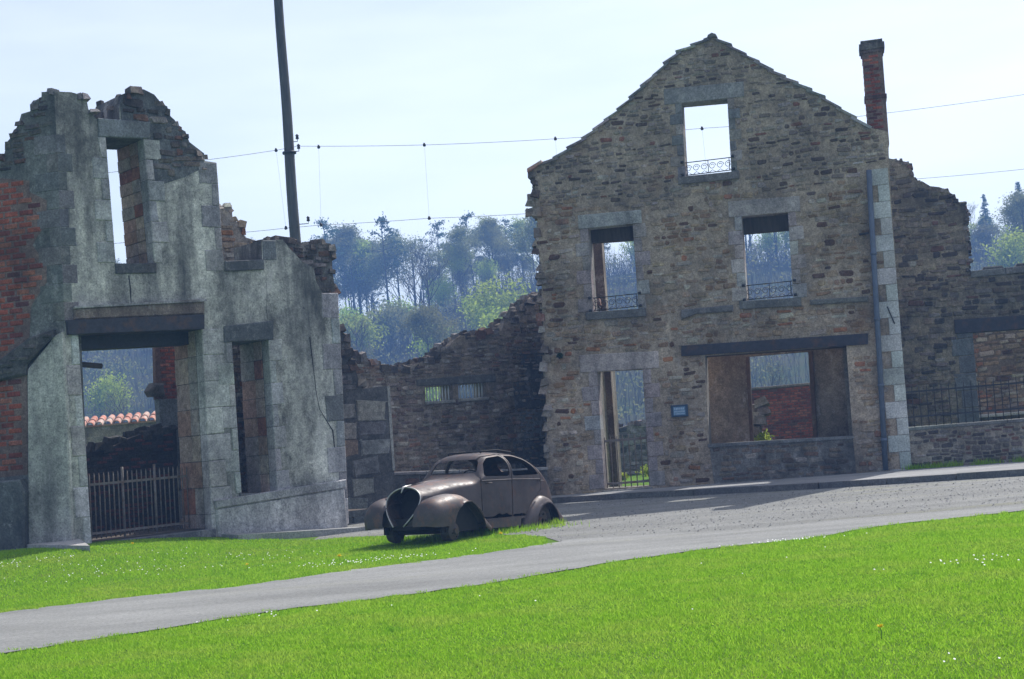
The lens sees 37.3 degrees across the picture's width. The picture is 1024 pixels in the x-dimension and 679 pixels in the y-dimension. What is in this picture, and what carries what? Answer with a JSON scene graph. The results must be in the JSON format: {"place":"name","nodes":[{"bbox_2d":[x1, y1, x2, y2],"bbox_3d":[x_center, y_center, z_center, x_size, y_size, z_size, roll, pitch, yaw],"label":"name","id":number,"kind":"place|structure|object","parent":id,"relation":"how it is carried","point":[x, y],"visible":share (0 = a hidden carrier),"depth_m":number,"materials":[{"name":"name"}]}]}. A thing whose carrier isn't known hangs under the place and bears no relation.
{"place":"outdoors","nodes":[
{"label":"outdoors","id":0,"kind":"place"},
{"bbox_2d":[92,509,362,541],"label":"floor","id":1,"kind":"structure","parent":0,"point":[136,534],"depth_m":26.39,"materials":[{"name":"grey concrete"}]},
{"bbox_2d":[0,253,1023,678],"bbox_3d":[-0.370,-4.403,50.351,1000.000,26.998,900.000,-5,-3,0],"label":"ground","id":2,"kind":"structure","parent":0,"point":[800,357],"depth_m":13.24,"materials":[{"name":"green plant"}]},
{"bbox_2d":[27,539,89,550],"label":"stone slab","id":3,"kind":"structure","parent":2,"relation":"on","point":[75,544],"depth_m":23.86,"materials":[{"name":"stone"}]},
{"bbox_2d":[83,369,134,423],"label":"round tree","id":4,"kind":"object","parent":2,"relation":"on","point":[104,385],"visible":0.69,"depth_m":141.07,"materials":[{"name":"green plant"}]},
{"bbox_2d":[93,386,143,423],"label":"bare tree","id":5,"kind":"object","parent":2,"relation":"on","point":[122,410],"visible":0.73,"depth_m":110.02,"materials":[{"name":"grey plant"}]},
{"bbox_2d":[85,411,155,444],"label":"tiled garden wall","id":6,"kind":"structure","parent":2,"relation":"on","point":[94,433],"depth_m":41.08,"materials":[{"name":"ceramic"}]},
{"bbox_2d":[86,423,179,535],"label":"charred brick wall","id":7,"kind":"structure","parent":2,"relation":"on","point":[142,449],"depth_m":27.66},
{"bbox_2d":[0,86,348,550],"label":"ruined shop","id":8,"kind":"structure","parent":2,"relation":"on","point":[217,311],"depth_m":26.15,"materials":[{"name":"stone"}]},
{"bbox_2d":[274,0,309,241],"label":"utility pole","id":9,"kind":"object","parent":2,"relation":"on","point":[288,152],"visible":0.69,"depth_m":41.34,"materials":[{"name":"wood"}]},
{"bbox_2d":[108,94,1023,172],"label":"overhead wire","id":10,"kind":"object","parent":9,"relation":"attached to","point":[580,137],"visible":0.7,"depth_m":41.27,"materials":[{"name":"metal"}]},
{"bbox_2d":[114,169,1021,243],"bbox_3d":[0.010,-3.485,41.158,39.075,0.318,0.011,-5,-3,0],"label":"overhead wire","id":11,"kind":"object","parent":9,"relation":"attached to","point":[516,214],"visible":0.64,"depth_m":41.15,"materials":[{"name":"metal"}]},
{"bbox_2d":[310,217,346,255],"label":"pine tree","id":12,"kind":"object","parent":2,"relation":"on","point":[326,227],"visible":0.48,"depth_m":213.00,"materials":[{"name":"grey plant"}]},
{"bbox_2d":[305,231,356,277],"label":"leafing tree","id":13,"kind":"object","parent":2,"relation":"on","point":[326,240],"visible":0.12,"depth_m":218.34,"materials":[{"name":"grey plant"}]},
{"bbox_2d":[334,280,344,301],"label":"leafing tree","id":14,"kind":"object","parent":2,"relation":"on","point":[340,295],"visible":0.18,"depth_m":223.25,"materials":[{"name":"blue plant"}]},
{"bbox_2d":[335,265,357,309],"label":"pine tree","id":15,"kind":"object","parent":2,"relation":"on","point":[344,277],"visible":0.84,"depth_m":217.59,"materials":[{"name":"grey plant"}]},
{"bbox_2d":[335,272,368,311],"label":"leafing tree","id":16,"kind":"object","parent":2,"relation":"on","point":[349,291],"visible":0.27,"depth_m":223.51,"materials":[{"name":"grey plant"}]},
{"bbox_2d":[339,299,368,347],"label":"round tree","id":17,"kind":"object","parent":2,"relation":"on","point":[343,311],"visible":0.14,"depth_m":185.00,"materials":[{"name":"green plant"}]},
{"bbox_2d":[334,265,380,314],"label":"leafing tree","id":18,"kind":"object","parent":2,"relation":"on","point":[367,292],"visible":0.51,"depth_m":220.66,"materials":[{"name":"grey plant"}]},
{"bbox_2d":[328,220,387,313],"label":"leafing tree","id":19,"kind":"object","parent":2,"relation":"on","point":[344,235],"visible":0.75,"depth_m":217.29,"materials":[{"name":"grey plant"}]},
{"bbox_2d":[334,239,383,313],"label":"leafing tree","id":20,"kind":"object","parent":2,"relation":"on","point":[363,245],"visible":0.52,"depth_m":219.38,"materials":[{"name":"blue plant"}]},
{"bbox_2d":[340,308,377,351],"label":"bare tree","id":21,"kind":"object","parent":2,"relation":"on","point":[356,334],"visible":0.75,"depth_m":142.14,"materials":[{"name":"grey plant"}]},
{"bbox_2d":[345,235,380,319],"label":"leafing tree","id":22,"kind":"object","parent":2,"relation":"on","point":[374,241],"visible":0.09,"depth_m":222.64,"materials":[{"name":"blue plant"}]},
{"bbox_2d":[339,308,394,354],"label":"round tree","id":23,"kind":"object","parent":2,"relation":"on","point":[372,336],"visible":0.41,"depth_m":171.51,"materials":[{"name":"green plant"}]},
{"bbox_2d":[340,323,394,522],"bbox_3d":[-3.270,1.843,30.858,1.661,4.343,0.564,-3,-4,-28],"label":"wall stub","id":24,"kind":"object","parent":2,"relation":"on","point":[369,450],"depth_m":30.76,"materials":[{"name":"stone"}]},
{"bbox_2d":[351,342,384,360],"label":"round tree","id":25,"kind":"object","parent":2,"relation":"on","point":[370,354],"visible":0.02,"depth_m":160.99,"materials":[{"name":"blue plant"}]},
{"bbox_2d":[361,279,385,312],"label":"pine tree","id":26,"kind":"object","parent":2,"relation":"on","point":[377,302],"visible":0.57,"depth_m":221.69,"materials":[{"name":"blue plant"}]},
{"bbox_2d":[345,267,408,311],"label":"leafing tree","id":27,"kind":"object","parent":2,"relation":"on","point":[382,286],"visible":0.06,"depth_m":226.47,"materials":[{"name":"blue plant"}]},
{"bbox_2d":[354,295,411,361],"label":"round tree","id":28,"kind":"object","parent":2,"relation":"on","point":[390,314],"visible":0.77,"depth_m":182.02,"materials":[{"name":"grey plant"}]},
{"bbox_2d":[359,211,408,303],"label":"pine tree","id":29,"kind":"object","parent":2,"relation":"on","point":[383,226],"visible":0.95,"depth_m":212.57,"materials":[{"name":"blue plant"}]},
{"bbox_2d":[356,231,430,341],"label":"leafing tree","id":30,"kind":"object","parent":2,"relation":"on","point":[393,251],"visible":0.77,"depth_m":216.43,"materials":[{"name":"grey plant"}]},
{"bbox_2d":[375,295,420,343],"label":"round tree","id":31,"kind":"object","parent":2,"relation":"on","point":[407,306],"visible":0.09,"depth_m":193.39,"materials":[{"name":"green plant"}]},
{"bbox_2d":[377,301,422,351],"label":"round tree","id":32,"kind":"object","parent":2,"relation":"on","point":[402,326],"visible":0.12,"depth_m":190.64,"materials":[{"name":"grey plant"}]},
{"bbox_2d":[393,230,439,328],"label":"bare tree","id":33,"kind":"object","parent":2,"relation":"on","point":[414,297],"visible":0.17,"depth_m":222.87,"materials":[{"name":"grey plant"}]},
{"bbox_2d":[383,243,456,331],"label":"bare tree","id":34,"kind":"object","parent":2,"relation":"on","point":[427,279],"visible":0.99,"depth_m":166.89,"materials":[{"name":"grey plant"}]},
{"bbox_2d":[405,242,443,306],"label":"bare tree","id":35,"kind":"object","parent":2,"relation":"on","point":[422,288],"visible":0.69,"depth_m":212.63,"materials":[{"name":"grey plant"}]},
{"bbox_2d":[405,229,443,307],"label":"bare tree","id":36,"kind":"object","parent":2,"relation":"on","point":[430,247],"visible":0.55,"depth_m":217.64,"materials":[{"name":"grey plant"}]},
{"bbox_2d":[398,302,463,388],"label":"leafing tree","id":37,"kind":"object","parent":2,"relation":"on","point":[419,318],"visible":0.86,"depth_m":139.18,"materials":[{"name":"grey plant"}]},
{"bbox_2d":[406,325,457,358],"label":"round tree","id":38,"kind":"object","parent":2,"relation":"on","point":[421,347],"visible":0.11,"depth_m":156.50,"materials":[{"name":"green plant"}]},
{"bbox_2d":[420,274,443,303],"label":"leafing tree","id":39,"kind":"object","parent":2,"relation":"on","point":[428,285],"visible":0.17,"depth_m":221.33,"materials":[{"name":"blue plant"}]},
{"bbox_2d":[425,387,440,401],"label":"round tree","id":40,"kind":"object","parent":2,"relation":"on","point":[431,394],"visible":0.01,"depth_m":119.32,"materials":[{"name":"green plant"}]},
{"bbox_2d":[419,220,448,282],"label":"pine tree","id":41,"kind":"object","parent":2,"relation":"on","point":[437,225],"visible":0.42,"depth_m":223.06,"materials":[{"name":"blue plant"}]},
{"bbox_2d":[420,263,452,303],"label":"leafing tree","id":42,"kind":"object","parent":2,"relation":"on","point":[442,276],"visible":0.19,"depth_m":226.04,"materials":[{"name":"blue plant"}]},
{"bbox_2d":[421,273,460,313],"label":"round tree","id":43,"kind":"object","parent":2,"relation":"on","point":[443,288],"visible":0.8,"depth_m":192.86,"materials":[{"name":"green plant"}]},
{"bbox_2d":[351,292,546,471],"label":"boundary wall","id":44,"kind":"structure","parent":2,"relation":"on","point":[497,363],"depth_m":34.87,"materials":[{"name":"stone"}]},
{"bbox_2d":[431,241,466,300],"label":"leafing tree","id":45,"kind":"object","parent":2,"relation":"on","point":[449,243],"visible":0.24,"depth_m":213.08,"materials":[{"name":"blue plant"}]},
{"bbox_2d":[421,224,483,296],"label":"leafing tree","id":46,"kind":"object","parent":2,"relation":"on","point":[458,236],"visible":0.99,"depth_m":195.43,"materials":[{"name":"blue plant"}]},
{"bbox_2d":[439,245,473,294],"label":"leafing tree","id":47,"kind":"object","parent":2,"relation":"on","point":[456,266],"visible":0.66,"depth_m":195.06,"materials":[{"name":"blue plant"}]},
{"bbox_2d":[449,263,474,297],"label":"leafing tree","id":48,"kind":"object","parent":2,"relation":"on","point":[468,272],"visible":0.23,"depth_m":221.93,"materials":[{"name":"blue plant"}]},
{"bbox_2d":[450,272,474,288],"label":"leafing tree","id":49,"kind":"object","parent":2,"relation":"on","point":[466,278],"visible":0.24,"depth_m":219.42,"materials":[{"name":"grey plant"}]},
{"bbox_2d":[445,223,480,294],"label":"bare tree","id":50,"kind":"object","parent":2,"relation":"on","point":[462,283],"visible":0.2,"depth_m":204.13,"materials":[{"name":"blue plant"}]},
{"bbox_2d":[453,210,483,282],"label":"pine tree","id":51,"kind":"object","parent":2,"relation":"on","point":[465,218],"visible":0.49,"depth_m":217.61,"materials":[{"name":"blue plant"}]},
{"bbox_2d":[455,288,504,329],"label":"round tree","id":52,"kind":"object","parent":2,"relation":"on","point":[469,308],"visible":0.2,"depth_m":163.43,"materials":[{"name":"green plant"}]},
{"bbox_2d":[469,254,490,281],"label":"leafing tree","id":53,"kind":"object","parent":2,"relation":"on","point":[480,258],"visible":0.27,"depth_m":228.45,"materials":[{"name":"blue plant"}]},
{"bbox_2d":[472,255,500,288],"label":"round tree","id":54,"kind":"object","parent":2,"relation":"on","point":[482,271],"visible":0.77,"depth_m":204.60,"materials":[{"name":"green plant"}]},
{"bbox_2d":[468,214,508,261],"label":"leafing tree","id":55,"kind":"object","parent":2,"relation":"on","point":[484,217],"visible":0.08,"depth_m":222.90,"materials":[{"name":"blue plant"}]},
{"bbox_2d":[468,216,509,291],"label":"leafing tree","id":56,"kind":"object","parent":2,"relation":"on","point":[488,225],"visible":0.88,"depth_m":204.91,"materials":[{"name":"grey plant"}]},
{"bbox_2d":[471,295,508,328],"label":"round tree","id":57,"kind":"object","parent":2,"relation":"on","point":[491,317],"visible":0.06,"depth_m":144.98,"materials":[{"name":"green plant"}]},
{"bbox_2d":[472,227,514,285],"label":"leafing tree","id":58,"kind":"object","parent":2,"relation":"on","point":[505,251],"visible":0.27,"depth_m":213.44,"materials":[{"name":"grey plant"}]},
{"bbox_2d":[460,271,536,329],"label":"round tree","id":59,"kind":"object","parent":2,"relation":"on","point":[505,300],"visible":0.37,"depth_m":156.98,"materials":[{"name":"green plant"}]},
{"bbox_2d":[491,256,508,278],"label":"leafing tree","id":60,"kind":"object","parent":2,"relation":"on","point":[496,261],"visible":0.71,"depth_m":215.27,"materials":[{"name":"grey plant"}]},
{"bbox_2d":[497,217,516,289],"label":"pine tree","id":61,"kind":"object","parent":2,"relation":"on","point":[507,221],"visible":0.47,"depth_m":218.24,"materials":[{"name":"plant"}]},
{"bbox_2d":[498,256,516,285],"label":"leafing tree","id":62,"kind":"object","parent":2,"relation":"on","point":[505,261],"visible":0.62,"depth_m":217.58,"materials":[{"name":"grey plant"}]},
{"bbox_2d":[496,244,519,272],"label":"leafing tree","id":63,"kind":"object","parent":2,"relation":"on","point":[513,258],"visible":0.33,"depth_m":224.01,"materials":[{"name":"grey plant"}]},
{"bbox_2d":[1,535,1018,661],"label":"daisies","id":64,"kind":"object","parent":2,"relation":"on","point":[472,550],"visible":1,"depth_m":20.08,"materials":[{"name":"white plant"}]},
{"bbox_2d":[0,505,1023,652],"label":"footpath","id":65,"kind":"structure","parent":2,"relation":"on","point":[34,628],"depth_m":17.31,"materials":[{"name":"grey asphalt"}]},
{"bbox_2d":[0,456,1023,654],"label":"weeds","id":66,"kind":"object","parent":2,"relation":"on","point":[504,530],"visible":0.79,"depth_m":23.66,"materials":[{"name":"green plant"}]},
{"bbox_2d":[502,217,531,277],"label":"leafing tree","id":67,"kind":"object","parent":2,"relation":"on","point":[516,225],"visible":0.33,"depth_m":222.45,"materials":[{"name":"green plant"}]},
{"bbox_2d":[504,208,539,266],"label":"leafing tree","id":68,"kind":"object","parent":2,"relation":"on","point":[532,224],"visible":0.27,"depth_m":172.14,"materials":[{"name":"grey plant"}]},
{"bbox_2d":[513,255,530,276],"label":"leafing tree","id":69,"kind":"object","parent":2,"relation":"on","point":[524,263],"visible":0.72,"depth_m":221.34,"materials":[{"name":"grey plant"}]},
{"bbox_2d":[524,255,537,278],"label":"leafing tree","id":70,"kind":"object","parent":2,"relation":"on","point":[531,263],"visible":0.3,"depth_m":223.18,"materials":[{"name":"green plant"}]},
{"bbox_2d":[82,219,1023,425],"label":"thicket","id":71,"kind":"object","parent":2,"relation":"on","point":[617,272],"visible":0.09,"depth_m":177.31,"materials":[{"name":"green plant"}]},
{"bbox_2d":[604,243,611,256],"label":"round tree","id":72,"kind":"object","parent":2,"relation":"on","point":[606,247],"visible":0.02,"depth_m":203.99,"materials":[{"name":"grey plant"}]},
{"bbox_2d":[618,241,634,262],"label":"round tree","id":73,"kind":"object","parent":2,"relation":"on","point":[631,245],"visible":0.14,"depth_m":196.31,"materials":[{"name":"green plant"}]},
{"bbox_2d":[618,419,647,474],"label":"garden rubble wall","id":74,"kind":"structure","parent":2,"relation":"on","point":[637,428],"depth_m":44.41,"materials":[{"name":"stone"}]},
{"bbox_2d":[635,464,648,476],"bbox_3d":[3.771,3.684,42.299,0.619,0.444,0.571,-3,-4,-24],"label":"garden shrub","id":75,"kind":"object","parent":2,"relation":"on","point":[645,470],"visible":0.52,"depth_m":42.28,"materials":[{"name":"green plant"}]},
{"bbox_2d":[525,33,911,495],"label":"ruined house","id":76,"kind":"structure","parent":2,"relation":"on","point":[694,332],"depth_m":32.13,"materials":[{"name":"stone"}]},
{"bbox_2d":[752,396,772,440],"bbox_3d":[5.446,2.208,33.984,2.278,1.864,1.180,-5,-3,0],"label":"rubble heap","id":77,"kind":"object","parent":2,"relation":"on","point":[761,410],"visible":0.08,"depth_m":34.00,"materials":[{"name":"stone"}]},
{"bbox_2d":[754,429,774,440],"bbox_3d":[5.578,2.179,33.792,0.519,0.479,0.545,-8,-4,38],"label":"ivy plant","id":78,"kind":"object","parent":77,"relation":"on","point":[761,437],"visible":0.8,"depth_m":33.70,"materials":[{"name":"green plant"}]},
{"bbox_2d":[751,232,788,261],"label":"round tree","id":79,"kind":"object","parent":2,"relation":"on","point":[765,237],"visible":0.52,"depth_m":199.27,"materials":[{"name":"green plant"}]},
{"bbox_2d":[769,232,777,267],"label":"bare tree","id":80,"kind":"object","parent":2,"relation":"on","point":[776,246],"visible":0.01,"depth_m":191.91,"materials":[{"name":"grey plant"}]},
{"bbox_2d":[754,359,797,385],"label":"bare tree","id":81,"kind":"object","parent":2,"relation":"on","point":[772,374],"visible":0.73,"depth_m":104.66,"materials":[{"name":"grey plant"}]},
{"bbox_2d":[767,231,789,252],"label":"round tree","id":82,"kind":"object","parent":2,"relation":"on","point":[786,238],"visible":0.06,"depth_m":196.13,"materials":[{"name":"green plant"}]},
{"bbox_2d":[751,383,812,439],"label":"brick garden wall","id":83,"kind":"structure","parent":2,"relation":"on","point":[790,416],"depth_m":40.84,"materials":[{"name":"brick"}]},
{"bbox_2d":[889,158,1023,426],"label":"courtyard wall","id":84,"kind":"structure","parent":2,"relation":"on","point":[950,302],"depth_m":35.93,"materials":[{"name":"stone"}]},
{"bbox_2d":[905,376,1023,466],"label":"railed front wall","id":85,"kind":"structure","parent":2,"relation":"on","point":[968,443],"depth_m":30.77,"materials":[{"name":"stone"}]},
{"bbox_2d":[967,204,976,229],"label":"bare tree","id":86,"kind":"object","parent":2,"relation":"on","point":[974,208],"visible":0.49,"depth_m":205.18,"materials":[{"name":"grey plant"}]},
{"bbox_2d":[968,214,976,234],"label":"round tree","id":87,"kind":"object","parent":2,"relation":"on","point":[971,226],"visible":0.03,"depth_m":190.25,"materials":[{"name":"green plant"}]},
{"bbox_2d":[970,231,983,254],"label":"round tree","id":88,"kind":"object","parent":2,"relation":"on","point":[976,253],"visible":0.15,"depth_m":196.25,"materials":[{"name":"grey plant"}]},
{"bbox_2d":[973,216,999,229],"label":"leafing tree","id":89,"kind":"object","parent":2,"relation":"on","point":[980,218],"visible":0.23,"depth_m":214.85,"materials":[{"name":"green plant"}]},
{"bbox_2d":[969,220,1004,257],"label":"round tree","id":90,"kind":"object","parent":2,"relation":"on","point":[982,230],"visible":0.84,"depth_m":192.48,"materials":[{"name":"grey plant"}]},
{"bbox_2d":[977,194,1000,251],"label":"fir tree","id":91,"kind":"object","parent":2,"relation":"on","point":[985,213],"visible":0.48,"depth_m":205.83,"materials":[{"name":"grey plant"}]},
{"bbox_2d":[973,330,1023,422],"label":"stone wall","id":92,"kind":"structure","parent":2,"relation":"on","point":[999,354],"depth_m":39.67,"materials":[{"name":"stone"}]},
{"bbox_2d":[981,225,1023,267],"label":"round tree","id":93,"kind":"object","parent":2,"relation":"on","point":[1011,250],"visible":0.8,"depth_m":161.18,"materials":[{"name":"green plant"}]},
{"bbox_2d":[991,186,1023,240],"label":"leafing tree","id":94,"kind":"object","parent":2,"relation":"on","point":[1017,199],"visible":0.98,"depth_m":170.18,"materials":[{"name":"grey plant"}]},
{"bbox_2d":[1015,181,1023,247],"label":"fir tree","id":95,"kind":"object","parent":2,"relation":"on","point":[1017,185],"visible":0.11,"depth_m":206.09,"materials":[{"name":"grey plant"}]},
{"bbox_2d":[0,0,1023,343],"label":"sky","id":96,"kind":"structure","parent":0,"point":[366,77],"materials":[{"name":"white"}]},
{"bbox_2d":[315,476,1023,541],"bbox_3d":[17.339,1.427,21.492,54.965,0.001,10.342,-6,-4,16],"label":"road","id":97,"kind":"structure","parent":0,"point":[848,507],"depth_m":24.18,"materials":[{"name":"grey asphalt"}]},
{"bbox_2d":[222,526,373,539],"bbox_3d":[-3.711,3.510,26.938,2.969,0.435,0.600,-2,-5,-41],"label":"kerb strip","id":98,"kind":"object","parent":97,"relation":"on","point":[291,534],"visible":0.33,"depth_m":26.53,"materials":[{"name":"stone"}]},
{"bbox_2d":[364,449,565,542],"bbox_3d":[-0.672,2.477,24.116,1.499,1.413,3.810,-7,-7,33],"label":"wrecked car","id":99,"kind":"object","parent":97,"relation":"on","point":[489,494],"visible":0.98,"depth_m":23.34,"materials":[{"name":"metal"}]},
{"bbox_2d":[349,469,1023,522],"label":"kerb","id":100,"kind":"structure","parent":97,"relation":"on","point":[850,483],"depth_m":28.93,"materials":[{"name":"stone"}]},
{"bbox_2d":[551,462,1023,497],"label":"pavement","id":101,"kind":"structure","parent":0,"point":[931,471],"depth_m":30.09,"materials":[{"name":"grey concrete"}]},
{"bbox_2d":[394,467,547,489],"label":"stone wall","id":102,"kind":"structure","parent":101,"relation":"on","point":[407,478],"depth_m":31.55,"materials":[{"name":"stone"}]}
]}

